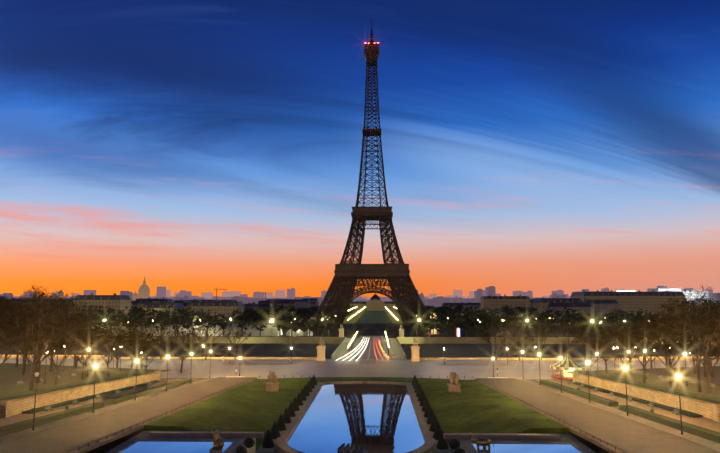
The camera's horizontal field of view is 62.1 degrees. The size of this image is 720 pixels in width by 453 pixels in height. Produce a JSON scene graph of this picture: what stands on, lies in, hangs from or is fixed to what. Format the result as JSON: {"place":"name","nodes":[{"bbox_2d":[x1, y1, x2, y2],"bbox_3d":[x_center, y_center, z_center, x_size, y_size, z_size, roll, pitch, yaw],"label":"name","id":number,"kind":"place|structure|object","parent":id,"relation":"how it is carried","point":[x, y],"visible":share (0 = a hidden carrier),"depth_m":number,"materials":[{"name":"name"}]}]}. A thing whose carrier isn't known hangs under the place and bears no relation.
{"place":"outdoors","nodes":[
{"label":"outdoors","id":0,"kind":"place"},
{"bbox_2d":[287,383,424,442],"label":"basin water","id":1,"kind":"structure","parent":0,"point":[360,413],"depth_m":140.76,"materials":[{"name":"blue liquid"}]},
{"bbox_2d":[0,312,717,452],"bbox_3d":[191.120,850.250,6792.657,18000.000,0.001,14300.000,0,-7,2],"label":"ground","id":2,"kind":"structure","parent":0,"point":[425,350],"depth_m":358.94,"materials":[{"name":"grey concrete"}]},
{"bbox_2d":[57,277,159,299],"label":"landmark domes","id":3,"kind":"structure","parent":2,"relation":"on","point":[144,291],"depth_m":1847.37,"materials":[{"name":"grey stone"}]},
{"bbox_2d":[11,298,618,325],"bbox_3d":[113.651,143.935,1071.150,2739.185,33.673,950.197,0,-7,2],"label":"buildings","id":4,"kind":"structure","parent":2,"relation":"on","point":[596,307],"depth_m":675.29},
{"bbox_2d":[13,289,624,299],"bbox_3d":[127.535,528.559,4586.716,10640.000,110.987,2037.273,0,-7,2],"label":"skyline","id":5,"kind":"structure","parent":2,"relation":"on","point":[281,293],"depth_m":4108.96,"materials":[{"name":"grey"}]},
{"bbox_2d":[1,290,684,324],"bbox_3d":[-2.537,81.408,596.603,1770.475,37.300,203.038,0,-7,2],"label":"buildings","id":6,"kind":"structure","parent":2,"relation":"on","point":[628,301],"depth_m":629.40,"materials":[{"name":"beige stone"}]},
{"bbox_2d":[1,337,699,343],"bbox_3d":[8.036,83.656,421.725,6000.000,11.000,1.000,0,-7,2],"label":"embankment wall","id":7,"kind":"structure","parent":2,"relation":"on","point":[420,340],"depth_m":420.77,"materials":[{"name":"beige stone"}]},
{"bbox_2d":[106,431,595,452],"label":"pool edge","id":8,"kind":"object","parent":2,"relation":"on","point":[427,446],"visible":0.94,"depth_m":101.35,"materials":[{"name":"stone"}]},
{"bbox_2d":[119,441,581,452],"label":"water pool","id":9,"kind":"structure","parent":8,"relation":"on","point":[188,447],"depth_m":96.88,"materials":[{"name":"blue liquid"}]},
{"bbox_2d":[236,438,464,452],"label":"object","id":10,"kind":"object","parent":8,"relation":"on","point":[453,443],"visible":1,"depth_m":94.73,"materials":[{"name":"green plant"}]},
{"bbox_2d":[211,429,493,451],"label":"statues","id":11,"kind":"object","parent":8,"relation":"on","point":[478,442],"visible":0.98,"depth_m":87.22,"materials":[{"name":"brown metal"}]},
{"bbox_2d":[337,443,367,452],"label":"fountain cannons","id":12,"kind":"object","parent":8,"relation":"in","point":[343,448],"visible":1,"depth_m":97.29,"materials":[{"name":"brown metal"}]},
{"bbox_2d":[144,377,568,451],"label":"lawn banks","id":13,"kind":"object","parent":2,"relation":"on","point":[474,407],"visible":0.75,"depth_m":134.98,"materials":[{"name":"green plant"}]},
{"bbox_2d":[256,381,452,452],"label":"basin rim","id":14,"kind":"object","parent":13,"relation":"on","point":[304,407],"visible":0.44,"depth_m":140.17,"materials":[{"name":"stone"}]},
{"bbox_2d":[262,375,448,449],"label":"topiary cones","id":15,"kind":"object","parent":13,"relation":"on","point":[303,394],"visible":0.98,"depth_m":131.78,"materials":[{"name":"green plant"}]},
{"bbox_2d":[265,371,460,391],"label":"statues","id":16,"kind":"object","parent":13,"relation":"on","point":[272,384],"visible":1,"depth_m":170.50,"materials":[{"name":"stone"}]},
{"bbox_2d":[0,286,719,306],"bbox_3d":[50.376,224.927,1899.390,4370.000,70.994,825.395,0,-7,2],"label":"skyline","id":17,"kind":"structure","parent":2,"relation":"on","point":[437,301],"depth_m":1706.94},
{"bbox_2d":[0,355,719,357],"bbox_3d":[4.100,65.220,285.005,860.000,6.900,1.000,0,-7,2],"label":"wall","id":18,"kind":"structure","parent":2,"relation":"on","point":[102,355],"depth_m":288.63,"materials":[{"name":"beige stone"}]},
{"bbox_2d":[48,302,674,336],"bbox_3d":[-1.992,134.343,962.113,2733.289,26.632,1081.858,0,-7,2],"label":"trees","id":19,"kind":"object","parent":2,"relation":"on","point":[302,313],"depth_m":447.88,"materials":[{"name":"green plant"}]},
{"bbox_2d":[335,293,396,311],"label":"distant building","id":20,"kind":"structure","parent":2,"relation":"on","point":[375,303],"depth_m":1433.34,"materials":[{"name":"grey stone"}]},
{"bbox_2d":[331,336,406,359],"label":"road","id":21,"kind":"structure","parent":2,"relation":"on","point":[395,348],"depth_m":329.73,"materials":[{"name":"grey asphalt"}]},
{"bbox_2d":[337,337,384,360],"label":"light trails","id":22,"kind":"object","parent":21,"relation":"on","point":[363,351],"visible":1,"depth_m":309.49,"materials":[{"name":"white"}]},
{"bbox_2d":[348,331,389,353],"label":"street lights","id":23,"kind":"object","parent":21,"relation":"on","point":[387,343],"visible":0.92,"depth_m":331.15,"materials":[{"name":"grey metal"}]},
{"bbox_2d":[305,62,436,329],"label":"tower lattice","id":24,"kind":"object","parent":2,"relation":"on","point":[343,299],"visible":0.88,"depth_m":584.36,"materials":[{"name":"metal"}]},
{"bbox_2d":[334,20,409,278],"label":"tower platforms","id":25,"kind":"object","parent":24,"relation":"attached to","point":[371,52],"visible":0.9,"depth_m":564.46,"materials":[{"name":"metal"}]},
{"bbox_2d":[104,307,716,360],"bbox_3d":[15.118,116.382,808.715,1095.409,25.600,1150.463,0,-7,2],"label":"street lamps","id":26,"kind":"object","parent":2,"relation":"on","point":[395,321],"visible":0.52,"depth_m":617.75,"materials":[{"name":"yellow metal"}]},
{"bbox_2d":[575,286,719,314],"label":"lit rooftops","id":27,"kind":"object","parent":2,"relation":"on","point":[665,288],"depth_m":723.90,"materials":[{"name":"white"}]},
{"bbox_2d":[0,367,719,452],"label":"avenue road","id":28,"kind":"structure","parent":0,"point":[626,435],"depth_m":114.86,"materials":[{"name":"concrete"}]},
{"bbox_2d":[27,345,691,434],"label":"street lamps","id":29,"kind":"object","parent":28,"relation":"on","point":[678,376],"visible":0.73,"depth_m":155.15,"materials":[{"name":"grey metal"}]},
{"bbox_2d":[0,359,719,379],"bbox_3d":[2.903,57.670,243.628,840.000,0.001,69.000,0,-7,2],"label":"road","id":30,"kind":"structure","parent":0,"point":[407,368],"depth_m":245.09,"materials":[{"name":"grey asphalt"}]},
{"bbox_2d":[0,315,714,372],"bbox_3d":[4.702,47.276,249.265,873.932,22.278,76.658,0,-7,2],"label":"trees","id":31,"kind":"object","parent":30,"relation":"on","point":[207,335],"depth_m":272.83,"materials":[{"name":"plant"}]},
{"bbox_2d":[0,284,719,393],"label":"avenue trees","id":32,"kind":"object","parent":30,"relation":"on","point":[707,359],"depth_m":156.37,"materials":[{"name":"plant"}]},
{"bbox_2d":[0,356,719,371],"bbox_3d":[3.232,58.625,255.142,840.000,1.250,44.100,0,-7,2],"label":"place varsovie kerbs","id":33,"kind":"structure","parent":30,"relation":"on","point":[361,361],"depth_m":275.05,"materials":[{"name":"stone"}]},
{"bbox_2d":[226,338,506,377],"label":"place markings","id":34,"kind":"object","parent":30,"relation":"on","point":[368,357],"visible":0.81,"depth_m":216.75,"materials":[{"name":"white paint"}]},
{"bbox_2d":[316,324,419,360],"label":"pedestals","id":35,"kind":"object","parent":30,"relation":"on","point":[321,352],"visible":1,"depth_m":270.77,"materials":[{"name":"stone"}]},
{"bbox_2d":[223,353,513,377],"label":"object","id":36,"kind":"object","parent":30,"relation":"on","point":[393,360],"visible":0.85,"depth_m":253.83,"materials":[{"name":"grey metal"}]},
{"bbox_2d":[550,349,586,379],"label":"carousel","id":37,"kind":"object","parent":30,"relation":"on","point":[569,362],"visible":0.69,"depth_m":210.88,"materials":[{"name":"beige fabric"}]},
{"bbox_2d":[0,378,719,452],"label":"avenue sidewalk","id":38,"kind":"structure","parent":0,"point":[715,446],"depth_m":110.58,"materials":[{"name":"beige concrete"}]},
{"bbox_2d":[64,379,627,452],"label":"lawn rail","id":39,"kind":"object","parent":38,"relation":"on","point":[250,380],"visible":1,"depth_m":115.62,"materials":[{"name":"grey stone"}]},
{"bbox_2d":[32,380,691,421],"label":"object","id":40,"kind":"object","parent":38,"relation":"on","point":[578,389],"visible":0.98,"depth_m":131.63,"materials":[{"name":"green"}]},
{"bbox_2d":[0,363,719,418],"bbox_3d":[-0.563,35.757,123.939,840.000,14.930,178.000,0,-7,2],"label":"lawn","id":41,"kind":"structure","parent":0,"point":[9,370],"depth_m":178.07,"materials":[{"name":"green plant"}]},
{"bbox_2d":[0,369,714,414],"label":"benches","id":42,"kind":"object","parent":41,"relation":"on","point":[47,408],"visible":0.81,"depth_m":155.66,"materials":[{"name":"brown wood"}]},
{"bbox_2d":[0,370,719,443],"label":"hedges","id":43,"kind":"object","parent":41,"relation":"on","point":[704,433],"visible":0.79,"depth_m":132.22,"materials":[{"name":"green plant"}]},
{"bbox_2d":[0,371,719,421],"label":"terrace wall","id":44,"kind":"structure","parent":41,"relation":"on","point":[705,409],"depth_m":139.83,"materials":[{"name":"stone"}]},
{"bbox_2d":[0,378,719,431],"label":"path","id":45,"kind":"structure","parent":0,"point":[710,424],"depth_m":132.43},
{"bbox_2d":[0,0,719,297],"label":"sky","id":46,"kind":"structure","parent":0,"point":[541,147],"materials":[{"name":"blue"}]},
{"bbox_2d":[298,311,445,322],"bbox_3d":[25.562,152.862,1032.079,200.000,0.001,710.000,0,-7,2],"label":"lawn","id":47,"kind":"structure","parent":0,"point":[374,317],"depth_m":850.74,"materials":[{"name":"green plant"}]},
{"bbox_2d":[343,311,409,322],"bbox_3d":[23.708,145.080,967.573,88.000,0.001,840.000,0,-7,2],"label":"light strips","id":48,"kind":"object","parent":47,"relation":"on","point":[394,313],"visible":0.4,"depth_m":919.98,"materials":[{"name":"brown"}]},
{"bbox_2d":[152,323,712,337],"bbox_3d":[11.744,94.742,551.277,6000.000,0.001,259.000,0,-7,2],"label":"quai branly ground","id":49,"kind":"structure","parent":0,"point":[376,329],"depth_m":497.32,"materials":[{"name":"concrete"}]},
{"bbox_2d":[425,314,440,334],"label":"tour eiffel carousel","id":50,"kind":"object","parent":49,"relation":"on","point":[435,333],"visible":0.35,"depth_m":470.51,"materials":[{"name":"beige fabric"}]},
{"label":"seine water","id":51,"kind":"structure","parent":0,"visible":0},
{"bbox_2d":[456,327,459,336],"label":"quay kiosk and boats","id":52,"kind":"object","parent":51,"relation":"on","point":[457,331],"visible":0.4,"depth_m":426.39,"materials":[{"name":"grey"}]},
{"bbox_3d":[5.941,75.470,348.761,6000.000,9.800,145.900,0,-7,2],"label":"seine quays","id":53,"kind":"structure","parent":0,"visible":0},
{"bbox_2d":[64,323,312,335],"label":"quay roofs","id":54,"kind":"structure","parent":53,"relation":"on","point":[270,330],"depth_m":447.75,"materials":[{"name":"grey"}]}
]}

